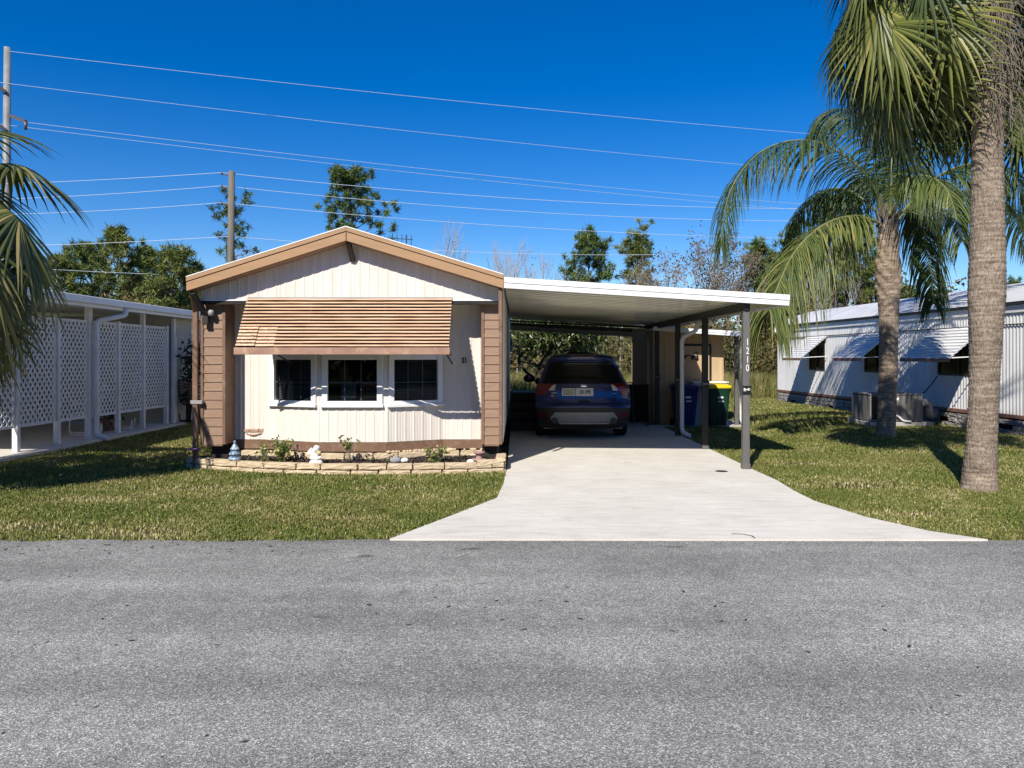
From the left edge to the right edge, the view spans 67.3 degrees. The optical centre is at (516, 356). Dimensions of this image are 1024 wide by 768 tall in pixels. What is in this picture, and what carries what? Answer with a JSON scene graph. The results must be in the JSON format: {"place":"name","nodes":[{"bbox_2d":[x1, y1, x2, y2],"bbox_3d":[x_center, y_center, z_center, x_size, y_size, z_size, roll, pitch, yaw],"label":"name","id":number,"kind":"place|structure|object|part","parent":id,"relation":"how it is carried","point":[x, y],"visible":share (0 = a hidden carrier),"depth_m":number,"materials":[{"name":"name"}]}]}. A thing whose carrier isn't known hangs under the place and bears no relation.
{"place":"outdoors","nodes":[
{"label":"outdoors","id":0,"kind":"place"},
{"bbox_2d":[0,421,191,461],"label":"patio","id":1,"kind":"structure","parent":0,"point":[36,439],"depth_m":14.89,"materials":[{"name":"concrete"}]},
{"bbox_2d":[68,385,104,435],"bbox_3d":[-8.520,1.040,15.250,0.627,0.988,0.548,0,0,-30],"label":"patio chair","id":2,"kind":"object","parent":1,"relation":"on","point":[79,434],"visible":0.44,"depth_m":15.13,"materials":[{"name":"white paint"}]},
{"bbox_2d":[99,392,133,430],"bbox_3d":[-8.514,1.137,16.062,0.754,0.988,0.753,0,0,0],"label":"potted plant","id":3,"kind":"object","parent":1,"relation":"on","point":[107,423],"visible":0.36,"depth_m":16.00,"materials":[{"name":"green plant"}]},
{"bbox_2d":[102,382,137,428],"bbox_3d":[-8.500,1.040,16.500,0.627,0.988,0.548,0,0,-20],"label":"patio chair","id":4,"kind":"object","parent":1,"relation":"on","point":[131,426],"visible":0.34,"depth_m":16.52,"materials":[{"name":"white paint"}]},
{"bbox_2d":[178,380,199,421],"bbox_3d":[-7.620,1.040,18.300,0.548,0.988,0.627,0,0,30],"label":"patio chair","id":5,"kind":"object","parent":1,"relation":"on","point":[181,392],"visible":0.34,"depth_m":18.11,"materials":[{"name":"black metal"}]},
{"bbox_2d":[1,539,978,757],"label":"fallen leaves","id":6,"kind":"object","parent":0,"point":[909,645],"visible":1,"depth_m":4.67,"materials":[{"name":"brown plant"}]},
{"bbox_2d":[0,539,1023,767],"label":"road","id":7,"kind":"structure","parent":0,"point":[313,659],"depth_m":4.12,"materials":[{"name":"grey asphalt"}]},
{"bbox_2d":[0,0,1023,330],"label":"sky","id":8,"kind":"structure","parent":0,"point":[742,64],"materials":[{"name":"blue"}]},
{"bbox_2d":[0,367,1023,541],"bbox_3d":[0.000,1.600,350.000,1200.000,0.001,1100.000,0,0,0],"label":"ground","id":9,"kind":"structure","parent":0,"point":[505,445],"depth_m":9.65,"materials":[{"name":"green plant"}]},
{"bbox_2d":[0,46,27,263],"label":"transmission pole","id":10,"kind":"object","parent":9,"relation":"on","point":[7,114],"visible":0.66,"depth_m":41.84,"materials":[{"name":"metal"}]},
{"bbox_2d":[53,269,158,274],"bbox_3d":[-20.612,-4.339,39.000,12.708,0.130,0.024,0,0,-28],"label":"power line","id":11,"kind":"object","parent":10,"relation":"attached to","point":[107,272],"visible":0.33,"depth_m":38.96,"materials":[{"name":"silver metal"}]},
{"bbox_2d":[1,124,808,210],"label":"power line","id":12,"kind":"object","parent":10,"relation":"attached to","point":[355,166],"visible":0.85,"depth_m":48.96,"materials":[{"name":"silver metal"}]},
{"bbox_2d":[28,122,796,203],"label":"power line","id":13,"kind":"object","parent":10,"relation":"attached to","point":[383,164],"visible":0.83,"depth_m":48.29,"materials":[{"name":"silver metal"}]},
{"bbox_2d":[0,82,845,173],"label":"power line","id":14,"kind":"object","parent":10,"relation":"attached to","point":[369,126],"visible":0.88,"depth_m":48.06,"materials":[{"name":"silver metal"}]},
{"bbox_2d":[10,51,856,137],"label":"power line","id":15,"kind":"object","parent":10,"relation":"attached to","point":[395,94],"visible":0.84,"depth_m":46.82,"materials":[{"name":"silver metal"}]},
{"bbox_2d":[0,130,94,411],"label":"fan palm","id":16,"kind":"object","parent":9,"relation":"on","point":[21,253],"visible":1,"depth_m":8.77,"materials":[{"name":"green plant"}]},
{"bbox_2d":[42,243,91,295],"bbox_3d":[-23.797,-2.208,39.916,3.711,7.642,3.798,0,0,-29],"label":"pine tree","id":17,"kind":"object","parent":9,"relation":"on","point":[66,262],"visible":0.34,"depth_m":39.79,"materials":[{"name":"green plant"}]},
{"bbox_2d":[63,238,119,298],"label":"pine tree","id":18,"kind":"object","parent":9,"relation":"on","point":[86,259],"visible":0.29,"depth_m":43.65,"materials":[{"name":"green plant"}]},
{"bbox_2d":[0,287,199,451],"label":"neighbour home","id":19,"kind":"object","parent":9,"relation":"on","point":[117,348],"visible":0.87,"depth_m":15.59,"materials":[{"name":"white metal"}]},
{"bbox_2d":[79,222,150,302],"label":"pine tree","id":20,"kind":"object","parent":9,"relation":"on","point":[116,251],"visible":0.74,"depth_m":41.63,"materials":[{"name":"green plant"}]},
{"bbox_2d":[118,244,170,300],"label":"pine tree","id":21,"kind":"object","parent":9,"relation":"on","point":[150,250],"visible":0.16,"depth_m":44.58,"materials":[{"name":"green plant"}]},
{"bbox_2d":[130,238,203,309],"bbox_3d":[-16.910,-2.146,37.894,3.858,7.520,3.600,0,0,0],"label":"pine tree","id":22,"kind":"object","parent":9,"relation":"on","point":[177,257],"visible":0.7,"depth_m":37.60,"materials":[{"name":"green plant"}]},
{"bbox_2d":[153,259,205,309],"bbox_3d":[-16.785,-1.783,39.781,4.165,6.785,3.838,0,0,0],"label":"pine tree","id":23,"kind":"object","parent":9,"relation":"on","point":[167,294],"visible":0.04,"depth_m":39.26,"materials":[{"name":"green plant"}]},
{"bbox_2d":[175,333,199,422],"bbox_3d":[-7.706,0.508,18.117,0.784,2.188,1.064,0,0,0],"label":"tall shrub","id":24,"kind":"object","parent":9,"relation":"on","point":[187,360],"visible":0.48,"depth_m":18.08,"materials":[{"name":"green plant"}]},
{"bbox_2d":[220,170,234,262],"bbox_3d":[-14.217,-3.788,38.000,0.722,10.777,0.400,0,0,0],"label":"utility pole","id":25,"kind":"object","parent":9,"relation":"on","point":[231,215],"visible":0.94,"depth_m":37.86,"materials":[{"name":"grey wood"}]},
{"bbox_2d":[17,186,215,198],"bbox_3d":[-22.605,-8.320,39.340,16.450,0.243,0.023,0,0,10],"label":"power line","id":26,"kind":"object","parent":25,"relation":"attached to","point":[130,192],"visible":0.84,"depth_m":38.75,"materials":[{"name":"silver metal"}]},
{"bbox_2d":[30,203,213,213],"bbox_3d":[-22.098,-7.514,39.340,15.453,0.195,0.023,0,0,11],"label":"power line","id":27,"kind":"object","parent":25,"relation":"attached to","point":[121,209],"visible":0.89,"depth_m":38.91,"materials":[{"name":"silver metal"}]},
{"bbox_2d":[36,236,226,245],"bbox_3d":[-21.239,-5.689,38.000,14.305,0.566,0.024,0,0,0],"label":"power line","id":28,"kind":"object","parent":25,"relation":"attached to","point":[134,241],"visible":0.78,"depth_m":37.99,"materials":[{"name":"silver metal"}]},
{"bbox_2d":[43,172,220,182],"bbox_3d":[-23.957,-9.005,39.340,19.117,0.173,0.023,0,0,9],"label":"power line","id":29,"kind":"object","parent":25,"relation":"attached to","point":[140,177],"visible":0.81,"depth_m":38.55,"materials":[{"name":"silver metal"}]},
{"bbox_2d":[234,236,656,254],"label":"power line","id":30,"kind":"object","parent":25,"relation":"attached to","point":[453,251],"visible":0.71,"depth_m":41.72,"materials":[{"name":"silver metal"}]},
{"bbox_2d":[226,186,766,220],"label":"power line","id":31,"kind":"object","parent":25,"relation":"attached to","point":[502,210],"visible":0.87,"depth_m":41.52,"materials":[{"name":"silver metal"}]},
{"bbox_2d":[237,174,801,208],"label":"power line","id":32,"kind":"object","parent":25,"relation":"attached to","point":[518,198],"visible":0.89,"depth_m":41.65,"materials":[{"name":"silver metal"}]},
{"bbox_2d":[239,204,802,238],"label":"power line","id":33,"kind":"object","parent":25,"relation":"attached to","point":[484,224],"visible":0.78,"depth_m":41.58,"materials":[{"name":"silver metal"}]},
{"bbox_2d":[207,186,259,261],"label":"pine tree","id":34,"kind":"object","parent":9,"relation":"on","point":[238,211],"visible":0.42,"depth_m":45.90,"materials":[{"name":"green plant"}]},
{"bbox_2d":[221,245,255,262],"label":"bare tree","id":35,"kind":"object","parent":9,"relation":"on","point":[237,255],"visible":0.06,"depth_m":43.59,"materials":[{"name":"brown plant"}]},
{"bbox_2d":[186,448,505,474],"bbox_3d":[-2.453,1.480,11.001,4.642,0.286,1.177,0,0,4],"label":"planter","id":36,"kind":"object","parent":9,"relation":"on","point":[498,463],"visible":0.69,"depth_m":10.59,"materials":[{"name":"beige stone"}]},
{"bbox_2d":[188,448,200,451],"bbox_3d":[-4.613,1.450,11.021,0.189,0.300,0.176,0,0,0],"label":"solar light","id":37,"kind":"object","parent":36,"relation":"in","point":[194,449],"visible":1,"depth_m":10.98,"materials":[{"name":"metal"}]},
{"bbox_2d":[228,441,240,459],"bbox_3d":[-3.971,1.339,10.854,0.188,0.322,0.184,0,0,0],"label":"ceramic tree","id":38,"kind":"object","parent":36,"relation":"on","point":[234,453],"visible":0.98,"depth_m":10.80,"materials":[{"name":"ceramic"}]},
{"bbox_2d":[199,455,506,467],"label":"mulch chips","id":39,"kind":"object","parent":36,"relation":"in","point":[465,458],"visible":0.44,"depth_m":10.96,"materials":[{"name":"brown wood"}]},
{"bbox_2d":[255,442,270,460],"bbox_3d":[-3.561,1.342,10.832,0.201,0.306,0.211,0,0,0],"label":"shrub","id":40,"kind":"object","parent":39,"relation":"on","point":[264,451],"visible":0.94,"depth_m":10.83,"materials":[{"name":"green plant"}]},
{"bbox_2d":[268,434,293,461],"bbox_3d":[-3.300,1.311,10.829,0.298,0.461,0.342,0,0,-44],"label":"shrub","id":41,"kind":"object","parent":39,"relation":"on","point":[281,451],"visible":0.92,"depth_m":10.79,"materials":[{"name":"green plant"}]},
{"bbox_2d":[292,443,299,460],"bbox_3d":[-3.126,1.370,10.961,0.142,0.286,0.146,0,0,0],"label":"shrub","id":42,"kind":"object","parent":39,"relation":"on","point":[296,453],"visible":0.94,"depth_m":10.96,"materials":[{"name":"green plant"}]},
{"bbox_2d":[307,445,322,462],"bbox_3d":[-2.787,1.358,10.613,0.238,0.284,0.168,0,0,0],"label":"garden statue","id":43,"kind":"object","parent":39,"relation":"on","point":[315,453],"visible":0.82,"depth_m":10.57,"materials":[{"name":"stone"}]},
{"bbox_2d":[339,435,360,462],"bbox_3d":[-2.318,1.287,10.729,0.294,0.409,0.233,0,0,0],"label":"shrub","id":44,"kind":"object","parent":39,"relation":"on","point":[347,446],"visible":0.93,"depth_m":10.71,"materials":[{"name":"green plant"}]},
{"bbox_2d":[354,454,362,461],"bbox_3d":[-2.236,1.432,10.850,0.165,0.134,0.121,0,0,0],"label":"flower","id":45,"kind":"object","parent":39,"relation":"on","point":[360,458],"visible":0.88,"depth_m":10.84,"materials":[{"name":"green plant"}]},
{"bbox_2d":[390,456,400,462],"bbox_3d":[-1.693,1.452,10.801,0.166,0.116,0.123,0,0,0],"label":"stone","id":46,"kind":"object","parent":39,"relation":"on","point":[396,459],"visible":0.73,"depth_m":10.76,"materials":[{"name":"white stone"}]},
{"bbox_2d":[424,445,449,462],"bbox_3d":[-1.098,1.369,10.803,0.372,0.285,0.249,0,0,21],"label":"shrub","id":47,"kind":"object","parent":39,"relation":"on","point":[437,455],"visible":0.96,"depth_m":10.77,"materials":[{"name":"green plant"}]},
{"bbox_2d":[472,451,485,461],"bbox_3d":[-0.531,1.415,10.950,0.230,0.130,0.228,0,0,0],"label":"pink pot","id":48,"kind":"object","parent":39,"relation":"on","point":[479,454],"visible":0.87,"depth_m":10.91,"materials":[{"name":"pink ceramic"}]},
{"bbox_2d":[186,226,510,466],"bbox_3d":[-2.420,-0.111,17.093,4.480,3.422,13.335,0,0,0],"label":"mobile home","id":49,"kind":"object","parent":9,"relation":"on","point":[294,335],"visible":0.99,"depth_m":11.05,"materials":[{"name":"white metal"}]},
{"bbox_2d":[268,355,316,407],"bbox_3d":[-3.245,0.207,11.240,0.850,1.035,0.150,0,0,22],"label":"window","id":50,"kind":"structure","parent":49,"relation":"in","point":[312,359],"depth_m":11.27,"materials":[{"name":"white paint"}]},
{"bbox_2d":[341,383,355,400],"bbox_3d":[-2.440,0.497,11.180,0.220,0.275,0.040,0,0,0],"label":"notice","id":51,"kind":"object","parent":49,"relation":"in","point":[350,391],"visible":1,"depth_m":11.19,"materials":[{"name":"blue paper"}]},
{"bbox_2d":[320,355,382,407],"bbox_3d":[-2.360,0.208,11.058,0.900,1.035,0.105,0,0,0],"label":"window","id":52,"kind":"structure","parent":49,"relation":"in","point":[326,403],"depth_m":11.02,"materials":[{"name":"white paint"}]},
{"bbox_2d":[392,233,412,245],"bbox_3d":[-2.073,-1.801,14.000,0.381,0.903,0.024,0,0,0],"label":"tv antenna","id":53,"kind":"object","parent":49,"relation":"attached to","point":[411,239],"visible":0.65,"depth_m":13.99,"materials":[{"name":"metal"}]},
{"bbox_2d":[387,355,443,407],"bbox_3d":[-1.486,0.207,11.270,0.855,1.035,0.150,0,0,-26],"label":"window","id":54,"kind":"structure","parent":49,"relation":"in","point":[438,359],"depth_m":11.30,"materials":[{"name":"white paint"}]},
{"bbox_2d":[313,162,401,240],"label":"pine tree","id":55,"kind":"object","parent":9,"relation":"on","point":[341,175],"visible":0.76,"depth_m":46.57,"materials":[{"name":"green plant"}]},
{"bbox_2d":[433,220,470,262],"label":"bare tree","id":56,"kind":"object","parent":9,"relation":"on","point":[452,242],"visible":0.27,"depth_m":50.34,"materials":[{"name":"grey plant"}]},
{"bbox_2d":[485,253,508,276],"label":"bare tree","id":57,"kind":"object","parent":9,"relation":"on","point":[497,265],"visible":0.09,"depth_m":48.93,"materials":[{"name":"grey plant"}]},
{"bbox_2d":[488,236,536,372],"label":"bare tree","id":58,"kind":"object","parent":9,"relation":"on","point":[507,266],"visible":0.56,"depth_m":52.51,"materials":[{"name":"grey plant"}]},
{"bbox_2d":[97,265,967,378],"bbox_3d":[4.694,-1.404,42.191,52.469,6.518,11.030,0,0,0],"label":"undergrowth","id":59,"kind":"object","parent":9,"relation":"on","point":[770,355],"visible":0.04,"depth_m":40.30,"materials":[{"name":"green plant"}]},
{"bbox_2d":[508,251,589,355],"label":"bare tree","id":60,"kind":"object","parent":9,"relation":"on","point":[543,269],"visible":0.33,"depth_m":49.21,"materials":[{"name":"grey plant"}]},
{"bbox_2d":[510,319,619,376],"bbox_3d":[0.851,-0.227,25.517,5.649,3.672,4.077,0,0,-15],"label":"citrus tree","id":61,"kind":"object","parent":9,"relation":"on","point":[533,341],"visible":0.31,"depth_m":24.97,"materials":[{"name":"green plant"}]},
{"bbox_2d":[556,223,616,282],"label":"pine tree","id":62,"kind":"object","parent":9,"relation":"on","point":[590,244],"visible":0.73,"depth_m":49.54,"materials":[{"name":"green plant"}]},
{"bbox_2d":[610,218,662,286],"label":"pine tree","id":63,"kind":"object","parent":9,"relation":"on","point":[635,249],"visible":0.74,"depth_m":51.62,"materials":[{"name":"green plant"}]},
{"bbox_2d":[610,258,668,370],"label":"bare tree","id":64,"kind":"object","parent":9,"relation":"on","point":[638,276],"visible":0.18,"depth_m":47.49,"materials":[{"name":"brown plant"}]},
{"bbox_2d":[512,318,770,369],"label":"woods","id":65,"kind":"object","parent":9,"relation":"on","point":[734,328],"depth_m":92.95,"materials":[{"name":"green plant"}]},
{"bbox_2d":[619,242,694,288],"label":"bare tree","id":66,"kind":"object","parent":9,"relation":"on","point":[664,269],"visible":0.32,"depth_m":47.06,"materials":[{"name":"brown plant"}]},
{"bbox_2d":[631,326,740,426],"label":"storage shed","id":67,"kind":"structure","parent":9,"relation":"on","point":[693,357],"depth_m":17.98,"materials":[{"name":"beige wood"}]},
{"bbox_2d":[669,384,699,424],"bbox_3d":[3.800,1.103,17.423,0.615,0.994,0.685,0,0,0],"label":"wheeled bin","id":68,"kind":"object","parent":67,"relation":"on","point":[690,396],"visible":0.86,"depth_m":17.17,"materials":[{"name":"plastic"}]},
{"bbox_2d":[684,344,711,383],"bbox_3d":[4.205,0.618,17.942,0.690,1.845,0.052,0,0,0],"label":"door","id":69,"kind":"structure","parent":67,"relation":"in","point":[692,352],"depth_m":17.95,"materials":[{"name":"beige metal"}]},
{"bbox_2d":[689,381,728,424],"bbox_3d":[4.445,1.058,17.760,0.830,0.985,0.340,0,0,0],"label":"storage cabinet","id":70,"kind":"object","parent":67,"relation":"on","point":[698,418],"visible":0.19,"depth_m":17.61,"materials":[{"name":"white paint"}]},
{"bbox_3d":[4.257,1.070,17.605,0.355,0.880,0.029,0,0,0],"label":"door","id":71,"kind":"part","parent":70,"relation":"part of","materials":[{"name":"paint"}]},
{"bbox_2d":[700,384,731,424],"bbox_3d":[4.500,1.103,17.353,0.615,0.994,0.685,0,0,0],"label":"wheeled bin","id":72,"kind":"object","parent":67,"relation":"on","point":[718,402],"visible":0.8,"depth_m":17.09,"materials":[{"name":"plastic"}]},
{"bbox_2d":[633,234,768,328],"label":"bare tree","id":73,"kind":"object","parent":9,"relation":"on","point":[699,261],"visible":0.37,"depth_m":45.44,"materials":[{"name":"brown plant"}]},
{"bbox_2d":[694,247,776,374],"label":"bare tree","id":74,"kind":"object","parent":9,"relation":"on","point":[712,278],"visible":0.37,"depth_m":44.96,"materials":[{"name":"brown plant"}]},
{"bbox_2d":[652,220,826,329],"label":"bare tree","id":75,"kind":"object","parent":9,"relation":"on","point":[703,264],"visible":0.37,"depth_m":46.02,"materials":[{"name":"brown plant"}]},
{"bbox_2d":[736,235,779,371],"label":"pine tree","id":76,"kind":"object","parent":9,"relation":"on","point":[756,244],"visible":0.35,"depth_m":45.69,"materials":[{"name":"green plant"}]},
{"bbox_2d":[760,253,788,369],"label":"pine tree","id":77,"kind":"object","parent":9,"relation":"on","point":[771,289],"visible":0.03,"depth_m":49.72,"materials":[{"name":"green plant"}]},
{"bbox_2d":[768,222,816,314],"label":"pine tree","id":78,"kind":"object","parent":9,"relation":"on","point":[782,240],"visible":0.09,"depth_m":48.02,"materials":[{"name":"green plant"}]},
{"bbox_2d":[796,256,835,309],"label":"pine tree","id":79,"kind":"object","parent":9,"relation":"on","point":[815,289],"visible":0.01,"depth_m":49.12,"materials":[{"name":"green plant"}]},
{"bbox_2d":[797,270,862,312],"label":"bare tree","id":80,"kind":"object","parent":9,"relation":"on","point":[817,299],"visible":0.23,"depth_m":40.07,"materials":[{"name":"brown plant"}]},
{"bbox_2d":[797,196,867,308],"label":"pine tree","id":81,"kind":"object","parent":9,"relation":"on","point":[839,298],"visible":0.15,"depth_m":43.92,"materials":[{"name":"green plant"}]},
{"bbox_2d":[822,240,871,307],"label":"pine tree","id":82,"kind":"object","parent":9,"relation":"on","point":[835,305],"visible":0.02,"depth_m":48.64,"materials":[{"name":"green plant"}]},
{"bbox_2d":[847,254,876,306],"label":"pine tree","id":83,"kind":"object","parent":9,"relation":"on","point":[873,280],"visible":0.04,"depth_m":49.93,"materials":[{"name":"green plant"}]},
{"bbox_2d":[831,213,900,303],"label":"pine tree","id":84,"kind":"object","parent":9,"relation":"on","point":[865,288],"visible":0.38,"depth_m":42.53,"materials":[{"name":"green needle"},{"name":"bark"}]},
{"bbox_2d":[709,108,1023,436],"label":"queen palm","id":85,"kind":"object","parent":9,"relation":"on","point":[885,193],"visible":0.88,"depth_m":15.39,"materials":[{"name":"green plant"}]},
{"bbox_2d":[848,376,942,426],"bbox_3d":[9.123,1.020,18.219,2.014,1.160,1.262,0,0,0],"label":"air conditioner","id":86,"kind":"object","parent":9,"relation":"on","point":[909,410],"visible":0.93,"depth_m":17.75,"materials":[{"name":"metal"}]},
{"bbox_2d":[775,283,1023,435],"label":"neighbour trailer","id":87,"kind":"object","parent":9,"relation":"on","point":[835,364],"visible":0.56,"depth_m":19.49,"materials":[{"name":"metal"}]},
{"bbox_3d":[9.705,-0.060,24.800,0.088,0.980,1.142,0,0,-2],"label":"window","id":88,"kind":"part","parent":87,"relation":"part of","materials":[{"name":"glass"}]},
{"bbox_3d":[9.899,-0.080,21.151,0.093,1.020,1.243,0,0,-1],"label":"window","id":89,"kind":"part","parent":87,"relation":"part of","materials":[{"name":"glass"}]},
{"bbox_3d":[10.091,-0.070,17.525,0.112,1.000,1.593,0,0,-1],"label":"window","id":90,"kind":"part","parent":87,"relation":"part of","materials":[{"name":"glass"}]},
{"bbox_2d":[902,283,921,297],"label":"pine tree","id":91,"kind":"object","parent":9,"relation":"on","point":[913,291],"visible":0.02,"depth_m":54.58,"materials":[{"name":"green plant"}]},
{"bbox_2d":[802,0,1023,492],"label":"cabbage palm","id":92,"kind":"object","parent":9,"relation":"on","point":[904,80],"visible":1,"depth_m":9.13,"materials":[{"name":"plant"}]},
{"bbox_2d":[1007,275,1022,284],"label":"pine tree","id":93,"kind":"object","parent":9,"relation":"on","point":[1011,280],"visible":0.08,"depth_m":59.88,"materials":[{"name":"green plant"}]},
{"bbox_2d":[502,368,844,403],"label":"tall grass","id":94,"kind":"structure","parent":0,"point":[766,385],"depth_m":30.00,"materials":[{"name":"green plant"}]},
{"bbox_2d":[390,422,987,540],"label":"driveway","id":95,"kind":"structure","parent":0,"point":[638,481],"depth_m":8.34,"materials":[{"name":"concrete"}]},
{"bbox_2d":[511,360,540,429],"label":"entry steps","id":96,"kind":"structure","parent":95,"relation":"on","point":[522,412],"depth_m":16.95,"materials":[{"name":"concrete"}]},
{"bbox_2d":[524,350,630,434],"bbox_3d":[1.290,0.688,16.830,2.260,1.780,4.480,0,0,0],"label":"suv","id":97,"kind":"object","parent":95,"relation":"on","point":[580,390],"visible":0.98,"depth_m":14.81,"materials":[{"name":"paint"}]},
{"bbox_3d":[0.515,0.300,16.420,0.160,0.360,1.600,0,0,0],"label":"side window","id":98,"kind":"part","parent":97,"relation":"part of","materials":[{"name":"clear glass"}]},
{"bbox_3d":[1.290,0.303,14.994,1.558,0.415,0.396,0,0,0],"label":"rear window","id":99,"kind":"part","parent":97,"relation":"part of","materials":[{"name":"black glass"}]},
{"bbox_2d":[626,382,634,423],"bbox_3d":[2.635,1.091,18.305,0.374,0.967,0.334,0,0,0],"label":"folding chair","id":100,"kind":"object","parent":95,"relation":"on","point":[631,398],"visible":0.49,"depth_m":18.33,"materials":[{"name":"metal"}]},
{"bbox_2d":[504,277,789,468],"bbox_3d":[1.814,0.240,14.991,3.972,2.699,8.618,0,0,0],"label":"carport","id":101,"kind":"object","parent":95,"relation":"on","point":[634,308],"visible":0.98,"depth_m":13.15,"materials":[{"name":"white metal"}]}
]}

